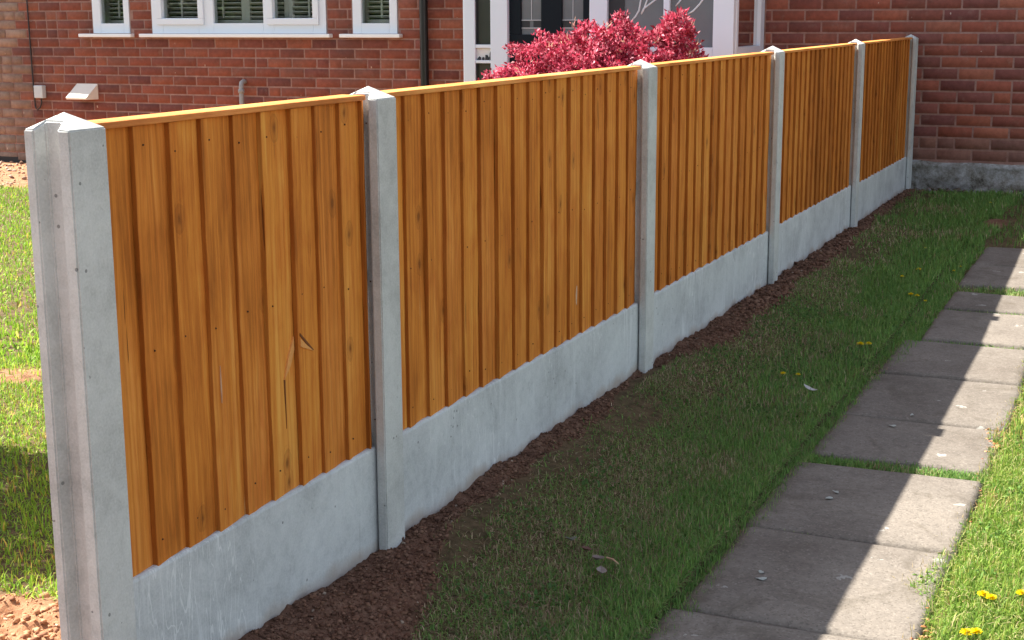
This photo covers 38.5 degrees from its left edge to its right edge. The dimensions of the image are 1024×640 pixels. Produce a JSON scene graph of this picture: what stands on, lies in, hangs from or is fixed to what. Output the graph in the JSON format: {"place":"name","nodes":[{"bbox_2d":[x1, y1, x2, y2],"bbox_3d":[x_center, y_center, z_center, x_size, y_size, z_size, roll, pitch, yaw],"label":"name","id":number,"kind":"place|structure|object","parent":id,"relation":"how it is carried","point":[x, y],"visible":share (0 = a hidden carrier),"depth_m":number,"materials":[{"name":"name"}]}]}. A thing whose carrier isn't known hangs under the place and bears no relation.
{"place":"outdoors","nodes":[
{"label":"outdoors","id":0,"kind":"place"},
{"bbox_2d":[0,324,38,356],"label":"lawn grass","id":1,"kind":"structure","parent":0,"point":[16,336],"depth_m":5.78,"materials":[{"name":"green plant"}]},
{"bbox_2d":[0,184,40,375],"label":"lawn grass","id":2,"kind":"structure","parent":0,"point":[16,263],"depth_m":7.26,"materials":[{"name":"green plant"}]},
{"bbox_2d":[0,162,1023,639],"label":"ground","id":3,"kind":"structure","parent":0,"point":[636,422],"depth_m":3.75,"materials":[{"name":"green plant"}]},
{"bbox_2d":[0,161,26,186],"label":"soil crumbs","id":4,"kind":"object","parent":3,"relation":"on","point":[13,170],"visible":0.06,"depth_m":12.06,"materials":[{"name":"beige soil"}]},
{"bbox_2d":[0,344,57,602],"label":"lawn grass","id":5,"kind":"structure","parent":3,"relation":"on","point":[3,523],"depth_m":3.97,"materials":[{"name":"green plant"}]},
{"bbox_2d":[0,592,60,639],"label":"soil crumbs","id":6,"kind":"object","parent":3,"relation":"on","point":[25,617],"visible":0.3,"depth_m":3.06,"materials":[{"name":"brown soil"}]},
{"bbox_2d":[24,112,136,639],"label":"fence post","id":7,"kind":"object","parent":3,"relation":"on","point":[68,188],"visible":1,"depth_m":2.29,"materials":[{"name":"concrete"}]},
{"bbox_2d":[133,446,378,639],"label":"gravel board","id":8,"kind":"object","parent":3,"relation":"on","point":[246,573],"visible":0.78,"depth_m":2.82,"materials":[{"name":"concrete"}]},
{"bbox_2d":[87,94,375,576],"bbox_3d":[-0.499,-0.014,2.740,0.058,0.764,0.891,5,13,23],"label":"closeboard fence","id":9,"kind":"object","parent":8,"relation":"on","point":[239,254],"visible":0.84,"depth_m":2.67,"materials":[{"name":"brown wood"}]},
{"bbox_2d":[350,86,404,549],"bbox_3d":[-0.298,0.226,3.225,0.087,1.466,0.084,5,13,23],"label":"fence post","id":10,"kind":"object","parent":3,"relation":"on","point":[381,196],"visible":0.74,"depth_m":3.14,"materials":[{"name":"concrete"}]},
{"bbox_2d":[0,0,1023,192],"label":"brick house","id":11,"kind":"structure","parent":3,"relation":"on","point":[92,59],"depth_m":11.06,"materials":[{"name":"brick"}]},
{"bbox_2d":[92,0,130,32],"bbox_3d":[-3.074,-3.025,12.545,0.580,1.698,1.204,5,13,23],"label":"window","id":12,"kind":"structure","parent":11,"relation":"in","point":[102,22],"depth_m":12.15,"materials":[{"name":"white plastic"}]},
{"bbox_2d":[151,0,326,33],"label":"window","id":13,"kind":"structure","parent":11,"relation":"in","point":[188,16],"depth_m":11.70,"materials":[{"name":"white plastic"}]},
{"bbox_2d":[352,0,397,33],"bbox_3d":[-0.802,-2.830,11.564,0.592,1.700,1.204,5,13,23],"label":"window","id":14,"kind":"structure","parent":11,"relation":"in","point":[383,16],"depth_m":11.17,"materials":[{"name":"white plastic"}]},
{"bbox_2d":[403,302,637,531],"bbox_3d":[0.057,0.342,4.072,0.036,0.490,1.700,5,13,23],"label":"gravel board","id":15,"kind":"object","parent":3,"relation":"on","point":[463,443],"visible":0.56,"depth_m":3.87,"materials":[{"name":"concrete"}]},
{"bbox_2d":[381,66,640,429],"bbox_3d":[0.045,-0.270,3.949,0.058,0.764,1.710,5,13,23],"label":"closeboard fence","id":16,"kind":"object","parent":15,"relation":"on","point":[516,208],"visible":0.89,"depth_m":3.77,"materials":[{"name":"brown wood"}]},
{"bbox_2d":[581,546,592,550],"bbox_3d":[0.173,0.530,3.392,0.022,0.011,0.021,11,16,42],"label":"dry leaf","id":17,"kind":"object","parent":3,"relation":"on","point":[587,548],"visible":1,"depth_m":3.39,"materials":[{"name":"brown plant"}]},
{"bbox_2d":[478,6,708,79],"bbox_3d":[0.477,-1.263,8.964,1.536,1.287,1.083,5,13,23],"label":"pink shrub","id":18,"kind":"object","parent":3,"relation":"on","point":[608,50],"visible":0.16,"depth_m":8.68,"materials":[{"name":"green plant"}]},
{"bbox_2d":[412,371,843,639],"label":"lawn grass","id":19,"kind":"structure","parent":3,"relation":"on","point":[630,609],"depth_m":3.60,"materials":[{"name":"green plant"}]},
{"bbox_2d":[592,555,603,559],"bbox_3d":[0.197,0.544,3.355,0.026,0.012,0.026,1,12,8],"label":"dry leaf","id":20,"kind":"object","parent":19,"relation":"on","point":[596,557],"visible":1,"depth_m":3.36,"materials":[{"name":"grey plant"}]},
{"bbox_2d":[596,566,606,573],"bbox_3d":[0.200,0.563,3.285,0.024,0.009,0.092,8,1,2],"label":"dry leaf","id":21,"kind":"object","parent":19,"relation":"on","point":[601,569],"visible":1,"depth_m":3.30,"materials":[{"name":"grey plant"}]},
{"bbox_2d":[628,59,657,372],"bbox_3d":[0.412,-0.109,4.804,0.087,1.470,0.087,5,13,23],"label":"fence post","id":22,"kind":"object","parent":3,"relation":"on","point":[645,180],"visible":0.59,"depth_m":4.72,"materials":[{"name":"concrete"}]},
{"bbox_2d":[403,308,896,639],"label":"thatch","id":23,"kind":"object","parent":3,"relation":"on","point":[703,464],"visible":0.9,"depth_m":3.74,"materials":[{"name":"green plant"}]},
{"bbox_2d":[445,290,921,639],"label":"clover","id":24,"kind":"object","parent":3,"relation":"on","point":[553,585],"visible":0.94,"depth_m":4.62,"materials":[{"name":"green plant"}]},
{"bbox_2d":[653,231,768,363],"bbox_3d":[0.760,0.011,5.636,0.036,0.490,1.662,5,13,23],"label":"gravel board","id":25,"kind":"object","parent":3,"relation":"on","point":[698,299],"visible":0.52,"depth_m":5.51,"materials":[{"name":"concrete"}]},
{"bbox_2d":[650,52,773,291],"bbox_3d":[0.748,-0.600,5.512,0.058,0.764,1.673,5,13,23],"label":"closeboard fence","id":26,"kind":"object","parent":25,"relation":"on","point":[712,137],"visible":0.86,"depth_m":5.42,"materials":[{"name":"brown wood"}]},
{"bbox_2d":[761,46,784,284],"bbox_3d":[1.107,-0.439,6.349,0.087,1.475,0.085,5,13,23],"label":"fence post","id":27,"kind":"object","parent":3,"relation":"on","point":[775,142],"visible":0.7,"depth_m":6.26,"materials":[{"name":"concrete"}]},
{"bbox_2d":[655,261,961,424],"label":"lawn grass","id":28,"kind":"structure","parent":3,"relation":"on","point":[895,290],"depth_m":5.57,"materials":[{"name":"green plant"}]},
{"bbox_2d":[804,384,817,390],"bbox_3d":[0.986,0.226,4.838,0.055,0.014,0.018,25,32,39],"label":"paper scrap","id":29,"kind":"object","parent":28,"relation":"on","point":[809,387],"visible":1,"depth_m":4.84,"materials":[{"name":"white paper"}]},
{"bbox_2d":[778,185,850,275],"bbox_3d":[1.475,-0.326,7.227,0.036,0.492,1.765,5,13,23],"label":"gravel board","id":30,"kind":"object","parent":3,"relation":"on","point":[804,234],"visible":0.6,"depth_m":7.14,"materials":[{"name":"concrete"}]},
{"bbox_2d":[779,43,856,223],"bbox_3d":[1.464,-0.937,7.103,0.058,0.764,1.776,5,13,23],"label":"closeboard fence","id":31,"kind":"object","parent":30,"relation":"on","point":[817,117],"visible":0.91,"depth_m":7.05,"materials":[{"name":"brown wood"}]},
{"bbox_2d":[724,188,911,318],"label":"soil crumbs","id":32,"kind":"object","parent":3,"relation":"on","point":[766,302],"visible":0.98,"depth_m":6.72,"materials":[{"name":"brown soil"}]},
{"bbox_2d":[849,39,864,226],"bbox_3d":[1.844,-0.784,7.987,0.087,1.472,0.087,5,13,23],"label":"fence post","id":33,"kind":"object","parent":3,"relation":"on","point":[856,123],"visible":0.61,"depth_m":7.90,"materials":[{"name":"concrete"}]},
{"bbox_2d":[858,157,905,220],"bbox_3d":[2.217,-0.670,8.878,0.036,0.481,1.790,5,13,23],"label":"gravel board","id":34,"kind":"object","parent":3,"relation":"on","point":[878,188],"visible":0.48,"depth_m":8.82,"materials":[{"name":"concrete"}]},
{"bbox_2d":[859,37,911,181],"bbox_3d":[2.206,-1.280,8.754,0.058,0.776,1.802,5,13,23],"label":"closeboard fence","id":35,"kind":"object","parent":34,"relation":"on","point":[885,88],"visible":0.9,"depth_m":8.73,"materials":[{"name":"brown wood"}]},
{"bbox_2d":[904,34,918,189],"bbox_3d":[2.591,-1.134,9.648,0.087,1.470,0.086,5,13,23],"label":"fence post","id":36,"kind":"object","parent":3,"relation":"on","point":[911,95],"visible":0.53,"depth_m":9.56,"materials":[{"name":"concrete"}]},
{"bbox_2d":[889,365,1023,639],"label":"thatch","id":37,"kind":"object","parent":3,"relation":"on","point":[962,516],"visible":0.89,"depth_m":3.76,"materials":[{"name":"green plant"}]},
{"bbox_2d":[908,440,1023,639],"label":"lawn grass","id":38,"kind":"structure","parent":3,"relation":"on","point":[1006,564],"depth_m":3.32,"materials":[{"name":"green plant"}]},
{"bbox_2d":[960,628,972,636],"bbox_3d":[0.921,0.641,2.970,0.026,0.031,0.027,5,13,23],"label":"dandelion","id":39,"kind":"object","parent":3,"relation":"on","point":[965,630],"visible":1,"depth_m":2.97,"materials":[{"name":"yellow plant"}]},
{"bbox_2d":[910,397,1023,594],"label":"clover","id":40,"kind":"object","parent":3,"relation":"on","point":[980,522],"visible":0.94,"depth_m":3.62,"materials":[{"name":"green plant"}]},
{"bbox_2d":[915,377,1023,639],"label":"thatch","id":41,"kind":"object","parent":3,"relation":"on","point":[992,545],"visible":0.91,"depth_m":3.40,"materials":[{"name":"green plant"}]},
{"bbox_2d":[971,628,981,638],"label":"dandelion","id":42,"kind":"object","parent":3,"relation":"on","point":[976,631],"visible":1,"depth_m":2.97,"materials":[{"name":"yellow plant"}]},
{"bbox_2d":[939,307,1022,314],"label":"joint grass","id":43,"kind":"structure","parent":3,"relation":"on","point":[979,311],"depth_m":6.16,"materials":[{"name":"green plant"}]},
{"bbox_2d":[977,590,988,596],"bbox_3d":[1.012,0.597,3.148,0.026,0.031,0.025,5,13,23],"label":"dandelion","id":44,"kind":"object","parent":3,"relation":"on","point":[982,593],"visible":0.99,"depth_m":3.15,"materials":[{"name":"yellow plant"}]},
{"bbox_2d":[986,594,996,601],"bbox_3d":[1.025,0.601,3.133,0.024,0.030,0.024,5,13,23],"label":"dandelion","id":45,"kind":"object","parent":3,"relation":"on","point":[992,596],"visible":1,"depth_m":3.13,"materials":[{"name":"yellow plant"}]},
{"bbox_2d":[987,360,1023,450],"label":"lawn grass","id":46,"kind":"structure","parent":3,"relation":"on","point":[1018,423],"depth_m":4.46,"materials":[{"name":"green plant"}]},
{"bbox_2d":[1016,589,1023,600],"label":"dandelion","id":47,"kind":"object","parent":3,"relation":"on","point":[1019,592],"visible":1,"depth_m":3.16,"materials":[{"name":"yellow plant"}]},
{"bbox_2d":[645,247,1023,639],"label":"path","id":48,"kind":"structure","parent":0,"point":[847,552],"depth_m":3.82,"materials":[{"name":"grey concrete"}]},
{"bbox_2d":[808,448,987,480],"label":"joint grass","id":49,"kind":"structure","parent":48,"relation":"on","point":[913,469],"depth_m":4.14,"materials":[{"name":"green plant"}]},
{"bbox_2d":[908,338,1022,349],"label":"joint grass","id":50,"kind":"structure","parent":48,"relation":"in","point":[976,344],"depth_m":5.62,"materials":[{"name":"green plant"}]},
{"bbox_2d":[911,390,1022,639],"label":"leaf crumbs","id":51,"kind":"object","parent":48,"relation":"on","point":[969,521],"visible":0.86,"depth_m":3.16,"materials":[{"name":"plant"}]},
{"bbox_2d":[940,281,1023,296],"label":"joint grass","id":52,"kind":"structure","parent":48,"relation":"on","point":[988,290],"depth_m":6.58,"materials":[{"name":"green plant"}]},
{"bbox_2d":[829,187,1023,285],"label":"lawn grass","id":53,"kind":"structure","parent":0,"point":[945,208],"depth_m":7.90,"materials":[{"name":"green plant"}]},
{"bbox_2d":[915,187,1023,195],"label":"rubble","id":54,"kind":"object","parent":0,"point":[947,189],"visible":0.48,"depth_m":9.57,"materials":[{"name":"grey stone"}]},
{"bbox_2d":[988,193,1023,247],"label":"lawn grass","id":55,"kind":"structure","parent":0,"point":[1002,238],"depth_m":8.09,"materials":[{"name":"green plant"}]}
]}

